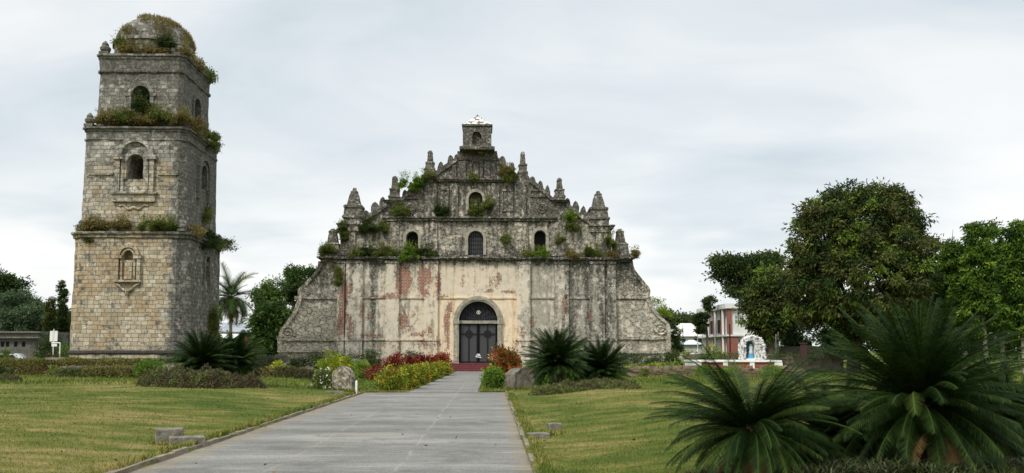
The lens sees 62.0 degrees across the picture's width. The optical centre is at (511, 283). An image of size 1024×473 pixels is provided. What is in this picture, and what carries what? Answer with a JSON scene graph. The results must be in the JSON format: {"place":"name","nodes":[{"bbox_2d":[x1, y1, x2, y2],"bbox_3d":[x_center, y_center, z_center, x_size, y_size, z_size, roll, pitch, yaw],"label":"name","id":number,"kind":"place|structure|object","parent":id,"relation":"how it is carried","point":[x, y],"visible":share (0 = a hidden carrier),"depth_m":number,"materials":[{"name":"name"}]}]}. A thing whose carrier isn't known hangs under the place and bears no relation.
{"place":"outdoors","nodes":[
{"label":"outdoors","id":0,"kind":"place"},
{"bbox_2d":[219,323,272,356],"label":"metal roofed house","id":1,"kind":"structure","parent":0,"point":[224,327],"depth_m":112.11,"materials":[{"name":"concrete"}]},
{"bbox_2d":[128,392,532,472],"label":"path","id":2,"kind":"structure","parent":0,"point":[366,436],"depth_m":19.03,"materials":[{"name":"concrete"}]},
{"bbox_2d":[409,371,483,391],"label":"path","id":3,"kind":"structure","parent":0,"point":[462,381],"depth_m":52.61,"materials":[{"name":"concrete"}]},
{"bbox_2d":[0,351,1023,472],"bbox_3d":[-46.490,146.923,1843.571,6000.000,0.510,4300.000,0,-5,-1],"label":"ground","id":4,"kind":"structure","parent":0,"point":[255,395],"depth_m":23.06,"materials":[{"name":"plant"}]},
{"bbox_2d":[0,264,35,303],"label":"cedar like tree","id":5,"kind":"object","parent":4,"relation":"on","point":[9,281],"visible":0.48,"depth_m":113.72,"materials":[{"name":"green plant"}]},
{"bbox_2d":[0,286,46,330],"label":"bamboo like tree","id":6,"kind":"object","parent":4,"relation":"on","point":[24,312],"visible":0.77,"depth_m":102.49,"materials":[{"name":"green plant"}]},
{"bbox_2d":[0,331,69,358],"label":"building","id":7,"kind":"structure","parent":4,"relation":"on","point":[21,342],"depth_m":90.50,"materials":[{"name":"paint"}]},
{"bbox_2d":[28,330,64,357],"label":"green shrub","id":8,"kind":"object","parent":4,"relation":"on","point":[45,346],"visible":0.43,"depth_m":88.24,"materials":[{"name":"green plant"}]},
{"bbox_2d":[39,296,59,331],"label":"cypress like tree","id":9,"kind":"object","parent":4,"relation":"on","point":[49,322],"visible":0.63,"depth_m":94.49,"materials":[{"name":"green plant"}]},
{"bbox_2d":[55,280,70,340],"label":"cypress like tree","id":10,"kind":"object","parent":4,"relation":"on","point":[62,308],"visible":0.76,"depth_m":96.60,"materials":[{"name":"green plant"}]},
{"bbox_2d":[11,357,116,374],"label":"stone wall","id":11,"kind":"structure","parent":4,"relation":"on","point":[52,358],"depth_m":59.67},
{"bbox_2d":[0,357,143,374],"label":"wall creeper","id":12,"kind":"object","parent":11,"relation":"on","point":[40,368],"depth_m":59.32,"materials":[{"name":"plant"}]},
{"bbox_2d":[0,356,183,366],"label":"wall creeper","id":13,"kind":"object","parent":11,"relation":"attached to","point":[44,360],"depth_m":59.59,"materials":[{"name":"plant"}]},
{"bbox_2d":[53,366,138,377],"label":"rubble wall","id":14,"kind":"structure","parent":4,"relation":"on","point":[71,367],"depth_m":54.29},
{"bbox_2d":[45,365,152,377],"bbox_3d":[-25.978,5.587,53.903,6.850,1.028,1.463,0,-5,-1],"label":"wall creeper","id":15,"kind":"object","parent":14,"relation":"on","point":[70,372],"depth_m":53.83,"materials":[{"name":"plant"}]},
{"bbox_2d":[81,363,137,376],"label":"wall creeper","id":16,"kind":"object","parent":14,"relation":"on","point":[113,366],"depth_m":53.80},
{"bbox_2d":[67,17,221,370],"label":"bell tower","id":17,"kind":"structure","parent":4,"relation":"on","point":[142,294],"depth_m":64.51,"materials":[{"name":"grey stone"}]},
{"bbox_2d":[73,213,110,230],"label":"ledge weed","id":18,"kind":"object","parent":17,"relation":"on","point":[92,224],"visible":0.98,"depth_m":63.79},
{"bbox_2d":[91,106,119,124],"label":"ledge weed","id":19,"kind":"object","parent":17,"relation":"on","point":[103,117],"visible":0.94,"depth_m":64.70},
{"bbox_2d":[108,212,133,228],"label":"ledge weed","id":20,"kind":"object","parent":17,"relation":"on","point":[121,223],"visible":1,"depth_m":63.82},
{"bbox_2d":[111,104,137,124],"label":"ledge weed","id":21,"kind":"object","parent":17,"relation":"on","point":[120,116],"visible":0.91,"depth_m":64.77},
{"bbox_2d":[114,38,137,53],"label":"ledge weed","id":22,"kind":"object","parent":17,"relation":"on","point":[127,49],"visible":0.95,"depth_m":66.08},
{"bbox_2d":[123,108,160,125],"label":"ledge weed","id":23,"kind":"object","parent":17,"relation":"on","point":[139,119],"visible":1,"depth_m":64.84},
{"bbox_2d":[131,88,153,113],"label":"ledge weed","id":24,"kind":"object","parent":17,"relation":"on","point":[138,104],"visible":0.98,"depth_m":65.01,"materials":[{"name":"green plant"}]},
{"bbox_2d":[135,213,163,231],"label":"ledge weed","id":25,"kind":"object","parent":17,"relation":"on","point":[150,226],"visible":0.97,"depth_m":63.88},
{"bbox_2d":[131,39,172,53],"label":"ledge weed","id":26,"kind":"object","parent":17,"relation":"on","point":[155,50],"visible":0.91,"depth_m":66.19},
{"bbox_2d":[140,102,174,123],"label":"ledge weed","id":27,"kind":"object","parent":17,"relation":"on","point":[162,115],"visible":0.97,"depth_m":64.96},
{"bbox_2d":[120,13,196,53],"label":"plants","id":28,"kind":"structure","parent":17,"relation":"on","point":[173,24],"depth_m":67.68,"materials":[{"name":"plant"}]},
{"bbox_2d":[154,29,176,48],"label":"ledge weed","id":29,"kind":"object","parent":17,"relation":"on","point":[167,42],"visible":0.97,"depth_m":66.14,"materials":[{"name":"green plant"}]},
{"bbox_2d":[152,213,179,230],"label":"ledge weed","id":30,"kind":"object","parent":17,"relation":"on","point":[169,225],"visible":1,"depth_m":63.81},
{"bbox_2d":[168,106,194,126],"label":"ledge weed","id":31,"kind":"object","parent":17,"relation":"on","point":[183,118],"visible":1,"depth_m":65.01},
{"bbox_2d":[186,116,210,140],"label":"ledge weed","id":32,"kind":"object","parent":17,"relation":"on","point":[198,125],"visible":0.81,"depth_m":67.08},
{"bbox_2d":[187,223,210,242],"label":"ledge weed","id":33,"kind":"object","parent":17,"relation":"on","point":[198,232],"visible":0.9,"depth_m":65.46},
{"bbox_2d":[199,129,222,152],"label":"ledge weed","id":34,"kind":"object","parent":17,"relation":"on","point":[214,137],"visible":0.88,"depth_m":69.91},
{"bbox_2d":[199,224,224,250],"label":"ledge weed","id":35,"kind":"object","parent":17,"relation":"attached to","point":[212,243],"visible":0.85,"depth_m":68.36,"materials":[{"name":"green plant"}]},
{"bbox_2d":[207,303,226,336],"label":"ledge weed","id":36,"kind":"object","parent":17,"relation":"attached to","point":[215,320],"visible":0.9,"depth_m":69.21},
{"bbox_2d":[216,236,240,252],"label":"ledge weed","id":37,"kind":"object","parent":17,"relation":"on","point":[228,243],"visible":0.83,"depth_m":71.68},
{"bbox_2d":[129,357,167,377],"bbox_3d":[-22.228,5.202,52.285,2.280,1.413,2.313,0,-5,-1],"label":"green shrub","id":38,"kind":"object","parent":4,"relation":"on","point":[147,364],"visible":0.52,"depth_m":51.89,"materials":[{"name":"green plant"}]},
{"bbox_2d":[155,427,204,446],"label":"stone blocks","id":39,"kind":"object","parent":4,"relation":"on","point":[171,435],"depth_m":18.19,"materials":[{"name":"stone"}]},
{"bbox_2d":[135,363,237,388],"bbox_3d":[-14.581,4.154,37.854,4.827,1.284,3.137,0,-5,-1],"label":"ground cover","id":40,"kind":"object","parent":4,"relation":"on","point":[179,377],"visible":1,"depth_m":37.36,"materials":[{"name":"plant"}]},
{"bbox_2d":[163,330,242,373],"bbox_3d":[-14.728,3.692,40.458,3.581,2.983,3.729,0,-5,-1],"label":"cycad","id":41,"kind":"object","parent":4,"relation":"on","point":[197,356],"visible":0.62,"depth_m":40.07,"materials":[{"name":"plant"}]},
{"bbox_2d":[104,392,361,472],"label":"kerb","id":42,"kind":"structure","parent":4,"relation":"on","point":[167,455],"depth_m":17.85,"materials":[{"name":"concrete"}]},
{"bbox_2d":[217,370,267,388],"bbox_3d":[-12.795,4.474,39.347,2.776,1.010,2.560,0,-5,-1],"label":"ground cover","id":43,"kind":"object","parent":4,"relation":"on","point":[249,380],"visible":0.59,"depth_m":39.23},
{"bbox_2d":[219,261,266,333],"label":"coconut palm","id":44,"kind":"object","parent":4,"relation":"on","point":[231,303],"visible":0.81,"depth_m":82.98,"materials":[{"name":"green plant"}]},
{"bbox_2d":[214,330,271,376],"bbox_3d":[-13.780,3.749,42.483,3.535,2.946,3.511,0,-5,-1],"label":"cycad","id":45,"kind":"object","parent":4,"relation":"on","point":[246,364],"visible":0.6,"depth_m":42.13,"materials":[{"name":"plant"}]},
{"bbox_2d":[241,297,293,356],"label":"leafy tree","id":46,"kind":"object","parent":4,"relation":"on","point":[272,318],"visible":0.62,"depth_m":95.90,"materials":[{"name":"green plant"}]},
{"bbox_2d":[254,365,294,377],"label":"bush","id":47,"kind":"object","parent":4,"relation":"on","point":[270,370],"depth_m":54.59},
{"bbox_2d":[245,263,316,309],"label":"rain tree","id":48,"kind":"object","parent":4,"relation":"on","point":[292,282],"visible":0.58,"depth_m":106.39,"materials":[{"name":"green plant"}]},
{"bbox_2d":[285,353,310,367],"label":"dark hedge","id":49,"kind":"object","parent":4,"relation":"on","point":[298,363],"visible":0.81,"depth_m":78.05,"materials":[{"name":"green plant"}]},
{"bbox_2d":[273,366,324,378],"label":"hedge","id":50,"kind":"object","parent":4,"relation":"on","point":[298,372],"depth_m":54.55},
{"bbox_2d":[304,366,332,388],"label":"flowering bush","id":51,"kind":"object","parent":4,"relation":"on","point":[325,377],"visible":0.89,"depth_m":44.70,"materials":[{"name":"green plant"}]},
{"bbox_2d":[304,352,332,368],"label":"dark hedge","id":52,"kind":"object","parent":4,"relation":"on","point":[315,356],"visible":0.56,"depth_m":77.89,"materials":[{"name":"green plant"}]},
{"bbox_2d":[314,348,343,377],"bbox_3d":[-11.281,5.139,53.600,2.432,2.190,2.494,0,-5,-1],"label":"variegated shrub","id":53,"kind":"object","parent":4,"relation":"on","point":[331,362],"visible":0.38,"depth_m":53.15,"materials":[{"name":"yellow plant"}]},
{"bbox_2d":[332,366,354,388],"bbox_3d":[-8.397,4.838,42.554,1.082,1.413,0.532,-1,-5,13],"label":"marker stone","id":54,"kind":"object","parent":4,"relation":"on","point":[343,376],"visible":0.83,"depth_m":42.38,"materials":[{"name":"stone"}]},
{"bbox_2d":[350,359,372,378],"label":"lime shrub","id":55,"kind":"object","parent":4,"relation":"on","point":[361,365],"visible":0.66,"depth_m":59.31,"materials":[{"name":"green plant"}]},
{"bbox_2d":[362,362,382,380],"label":"red low shrub","id":56,"kind":"object","parent":4,"relation":"on","point":[372,376],"visible":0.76,"depth_m":57.39,"materials":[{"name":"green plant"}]},
{"bbox_2d":[363,349,383,371],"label":"green shrub","id":57,"kind":"object","parent":4,"relation":"on","point":[371,357],"visible":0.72,"depth_m":77.36,"materials":[{"name":"green plant"}]},
{"bbox_2d":[371,362,410,390],"bbox_3d":[-6.108,4.794,43.400,2.019,1.595,2.820,0,-5,-1],"label":"hedge shrub","id":58,"kind":"object","parent":4,"relation":"on","point":[387,382],"visible":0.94,"depth_m":42.78,"materials":[{"name":"green plant"}]},
{"bbox_2d":[379,350,411,370],"bbox_3d":[-8.793,6.039,63.477,2.133,2.132,2.308,-4,-6,44],"label":"red cordyline","id":59,"kind":"object","parent":4,"relation":"on","point":[396,361],"visible":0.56,"depth_m":63.35,"materials":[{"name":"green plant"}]},
{"bbox_2d":[400,362,424,388],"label":"hedge shrub","id":60,"kind":"object","parent":4,"relation":"on","point":[414,375],"visible":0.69,"depth_m":45.41,"materials":[{"name":"green plant"}]},
{"bbox_2d":[413,363,436,385],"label":"hedge shrub","id":61,"kind":"object","parent":4,"relation":"on","point":[421,368],"visible":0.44,"depth_m":49.80,"materials":[{"name":"green plant"}]},
{"bbox_2d":[277,114,671,370],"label":"baroque church","id":62,"kind":"structure","parent":4,"relation":"on","point":[472,293],"depth_m":86.25,"materials":[{"name":"stone"}]},
{"bbox_2d":[317,239,340,255],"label":"wall weed","id":63,"kind":"object","parent":62,"relation":"attached to","point":[327,248],"depth_m":85.61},
{"bbox_2d":[332,260,345,286],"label":"wall weed","id":64,"kind":"object","parent":62,"relation":"attached to","point":[338,276],"depth_m":85.33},
{"bbox_2d":[333,219,350,241],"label":"wall weed","id":65,"kind":"object","parent":62,"relation":"attached to","point":[342,232],"depth_m":85.74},
{"bbox_2d":[357,213,380,234],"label":"wall weed","id":66,"kind":"object","parent":62,"relation":"attached to","point":[364,227],"depth_m":85.86,"materials":[{"name":"green plant"}]},
{"bbox_2d":[367,240,401,258],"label":"wall weed","id":67,"kind":"object","parent":62,"relation":"attached to","point":[386,251],"depth_m":85.77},
{"bbox_2d":[389,201,410,216],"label":"wall weed","id":68,"kind":"object","parent":62,"relation":"attached to","point":[404,211],"depth_m":86.10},
{"bbox_2d":[397,239,421,262],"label":"wall weed","id":69,"kind":"object","parent":62,"relation":"attached to","point":[408,251],"depth_m":85.75,"materials":[{"name":"green plant"}]},
{"bbox_2d":[395,170,425,190],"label":"wall weed","id":70,"kind":"object","parent":62,"relation":"attached to","point":[417,182],"depth_m":86.39,"materials":[{"name":"green plant"}]},
{"bbox_2d":[403,228,420,248],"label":"window","id":71,"kind":"structure","parent":62,"relation":"in","point":[412,236],"depth_m":87.48,"materials":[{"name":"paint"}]},
{"bbox_2d":[414,242,438,257],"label":"wall weed","id":72,"kind":"object","parent":62,"relation":"attached to","point":[426,251],"depth_m":85.89,"materials":[{"name":"green plant"}]},
{"bbox_2d":[433,197,450,217],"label":"wall weed","id":73,"kind":"object","parent":62,"relation":"attached to","point":[438,210],"depth_m":86.23,"materials":[{"name":"green plant"}]},
{"bbox_2d":[460,324,477,362],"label":"door leaf","id":74,"kind":"structure","parent":62,"relation":"in","point":[468,332],"depth_m":86.14,"materials":[{"name":"metal"}]},
{"bbox_2d":[465,228,485,254],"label":"window","id":75,"kind":"structure","parent":62,"relation":"in","point":[475,244],"depth_m":86.95,"materials":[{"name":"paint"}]},
{"bbox_2d":[467,199,487,216],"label":"wall weed","id":76,"kind":"object","parent":62,"relation":"attached to","point":[475,210],"depth_m":86.32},
{"bbox_2d":[479,324,495,362],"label":"door leaf","id":77,"kind":"structure","parent":62,"relation":"in","point":[487,332],"depth_m":86.19,"materials":[{"name":"wood"}]},
{"bbox_2d":[531,227,548,250],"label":"window","id":78,"kind":"structure","parent":62,"relation":"in","point":[539,238],"depth_m":87.80,"materials":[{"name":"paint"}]},
{"bbox_2d":[581,241,602,257],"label":"wall weed","id":79,"kind":"object","parent":62,"relation":"on","point":[588,250],"depth_m":86.29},
{"bbox_2d":[478,363,505,387],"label":"green shrub","id":80,"kind":"object","parent":4,"relation":"on","point":[495,378],"visible":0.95,"depth_m":45.93,"materials":[{"name":"green plant"}]},
{"bbox_2d":[482,342,524,377],"bbox_3d":[-0.505,5.293,56.664,2.659,2.798,3.337,4,-6,-43],"label":"fiery croton","id":81,"kind":"object","parent":4,"relation":"on","point":[506,359],"visible":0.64,"depth_m":56.35,"materials":[{"name":"orange plant"}]},
{"bbox_2d":[504,367,534,389],"bbox_3d":[0.415,5.115,45.265,1.352,1.287,1.061,3,-5,-29],"label":"boulder","id":82,"kind":"object","parent":4,"relation":"on","point":[516,377],"visible":0.68,"depth_m":44.90,"materials":[{"name":"stone"}]},
{"bbox_2d":[505,391,534,472],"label":"kerb","id":83,"kind":"structure","parent":4,"relation":"on","point":[526,443],"depth_m":19.68,"materials":[{"name":"concrete"}]},
{"bbox_2d":[521,326,593,386],"bbox_3d":[2.197,3.577,40.861,3.513,3.154,3.623,2,-5,-26],"label":"cycad","id":84,"kind":"object","parent":4,"relation":"on","point":[556,361],"visible":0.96,"depth_m":40.45,"materials":[{"name":"plant"}]},
{"bbox_2d":[528,377,641,395],"bbox_3d":[3.351,4.576,37.877,6.041,0.901,2.508,3,-5,-32],"label":"ground cover","id":85,"kind":"object","parent":4,"relation":"on","point":[568,386],"visible":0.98,"depth_m":37.08,"materials":[{"name":"plant"}]},
{"bbox_2d":[572,333,634,381],"bbox_3d":[4.430,3.962,42.397,3.446,2.971,3.442,0,-5,-1],"label":"cycad","id":86,"kind":"object","parent":4,"relation":"on","point":[602,363],"visible":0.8,"depth_m":41.97,"materials":[{"name":"plant"}]},
{"bbox_2d":[651,296,677,319],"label":"sparse tree","id":87,"kind":"object","parent":4,"relation":"on","point":[659,310],"visible":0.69,"depth_m":112.51,"materials":[{"name":"green plant"}]},
{"bbox_2d":[662,348,681,368],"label":"conical shrub","id":88,"kind":"object","parent":4,"relation":"on","point":[669,356],"visible":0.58,"depth_m":61.93,"materials":[{"name":"green plant"}]},
{"bbox_2d":[652,304,693,323],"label":"distant tree","id":89,"kind":"object","parent":4,"relation":"on","point":[680,318],"visible":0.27,"depth_m":178.58,"materials":[{"name":"green plant"}]},
{"bbox_2d":[669,322,685,358],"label":"column shrub","id":90,"kind":"object","parent":4,"relation":"on","point":[676,339],"visible":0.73,"depth_m":91.99,"materials":[{"name":"green plant"}]},
{"bbox_2d":[691,294,717,350],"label":"clipped tree","id":91,"kind":"object","parent":4,"relation":"on","point":[700,320],"visible":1,"depth_m":100.30,"materials":[{"name":"green plant"}]},
{"bbox_2d":[625,365,804,376],"bbox_3d":[13.576,5.946,57.076,12.109,0.911,0.803,0,-5,-1],"label":"hedge","id":92,"kind":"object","parent":4,"relation":"on","point":[681,368],"depth_m":56.73,"materials":[{"name":"plant"}]},
{"bbox_2d":[685,360,781,368],"bbox_3d":[16.024,6.266,62.062,6.355,1.344,3.120,0,-5,-1],"label":"planter","id":93,"kind":"object","parent":4,"relation":"on","point":[755,363],"visible":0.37,"depth_m":60.62,"materials":[{"name":"white paint"}]},
{"bbox_2d":[738,335,766,359],"bbox_3d":[17.312,4.671,61.485,1.894,1.934,1.028,0,-5,-1],"label":"grotto","id":94,"kind":"object","parent":93,"relation":"on","point":[759,346],"visible":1,"depth_m":61.09,"materials":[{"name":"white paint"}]},
{"bbox_2d":[696,304,779,357],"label":"two storey building","id":95,"kind":"structure","parent":4,"relation":"on","point":[723,317],"depth_m":99.82,"materials":[{"name":"paint"}]},
{"bbox_2d":[699,247,786,302],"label":"flat topped tree","id":96,"kind":"object","parent":4,"relation":"on","point":[726,269],"visible":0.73,"depth_m":104.06,"materials":[{"name":"green plant"}]},
{"bbox_2d":[642,335,870,472],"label":"cycad","id":97,"kind":"object","parent":4,"relation":"on","point":[755,434],"visible":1,"depth_m":11.28,"materials":[{"name":"plant"}]},
{"bbox_2d":[682,354,844,371],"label":"stone wall","id":98,"kind":"structure","parent":4,"relation":"on","point":[829,363],"depth_m":68.04,"materials":[{"name":"stone"}]},
{"bbox_2d":[682,350,838,360],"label":"wall creeper","id":99,"kind":"object","parent":98,"relation":"on","point":[794,355],"depth_m":67.60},
{"bbox_2d":[732,260,803,353],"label":"brownish tree","id":100,"kind":"object","parent":4,"relation":"on","point":[760,305],"visible":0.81,"depth_m":81.77,"materials":[{"name":"green plant"}]},
{"bbox_2d":[778,346,821,357],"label":"concrete wall","id":101,"kind":"structure","parent":4,"relation":"on","point":[789,349],"depth_m":84.47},
{"bbox_2d":[777,317,890,366],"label":"understorey tree","id":102,"kind":"object","parent":4,"relation":"on","point":[797,337],"visible":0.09,"depth_m":83.41,"materials":[{"name":"green plant"}]},
{"bbox_2d":[777,363,902,460],"bbox_3d":[4.928,2.179,12.578,2.384,2.015,2.420,0,-5,-1],"label":"cycad","id":103,"kind":"object","parent":4,"relation":"on","point":[832,434],"visible":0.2,"depth_m":12.20,"materials":[{"name":"plant"}]},
{"bbox_2d":[770,177,950,372],"bbox_3d":[27.773,-0.715,65.551,14.158,15.571,11.152,2,-5,-22],"label":"broadleaf tree","id":104,"kind":"object","parent":4,"relation":"on","point":[853,247],"visible":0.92,"depth_m":64.56,"materials":[{"name":"green plant"}]},
{"bbox_2d":[780,448,1023,472],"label":"strap leaf bed","id":105,"kind":"object","parent":4,"relation":"on","point":[831,464],"visible":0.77,"depth_m":10.84,"materials":[{"name":"green plant"}]},
{"bbox_2d":[805,289,1023,472],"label":"cycad","id":106,"kind":"object","parent":4,"relation":"on","point":[924,403],"visible":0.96,"depth_m":11.20,"materials":[{"name":"plant"}]},
{"bbox_2d":[933,236,967,368],"bbox_3d":[33.078,1.689,62.990,3.536,10.377,3.216,0,-5,-1],"label":"upright tree","id":107,"kind":"object","parent":4,"relation":"on","point":[951,251],"visible":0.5,"depth_m":62.69,"materials":[{"name":"green plant"}]},
{"bbox_2d":[902,316,1020,356],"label":"understorey tree","id":108,"kind":"object","parent":4,"relation":"on","point":[1008,346],"visible":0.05,"depth_m":80.43,"materials":[{"name":"green plant"}]},
{"bbox_2d":[954,220,1003,369],"bbox_3d":[33.510,1.059,60.954,3.654,11.312,2.998,0,-5,-1],"label":"upright tree","id":109,"kind":"object","parent":4,"relation":"on","point":[978,280],"visible":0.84,"depth_m":60.67,"materials":[{"name":"green plant"}]},
{"bbox_2d":[954,358,1023,461],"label":"cycad","id":110,"kind":"object","parent":4,"relation":"on","point":[1016,418],"visible":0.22,"depth_m":12.95,"materials":[{"name":"plant"}]},
{"bbox_2d":[979,222,1012,368],"bbox_3d":[35.463,1.157,61.986,3.507,11.280,3.293,0,-5,-1],"label":"upright tree","id":111,"kind":"object","parent":4,"relation":"on","point":[994,234],"visible":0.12,"depth_m":61.75,"materials":[{"name":"green plant"}]},
{"bbox_2d":[987,219,1023,374],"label":"upright tree","id":112,"kind":"object","parent":4,"relation":"on","point":[1010,268],"visible":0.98,"depth_m":57.72,"materials":[{"name":"green plant"}]},
{"bbox_2d":[0,0,1023,350],"label":"sky","id":113,"kind":"structure","parent":0,"point":[699,126],"materials":[{"name":"white"}]},
{"bbox_2d":[670,323,701,359],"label":"hip roofed house","id":114,"kind":"structure","parent":0,"point":[688,333],"depth_m":136.21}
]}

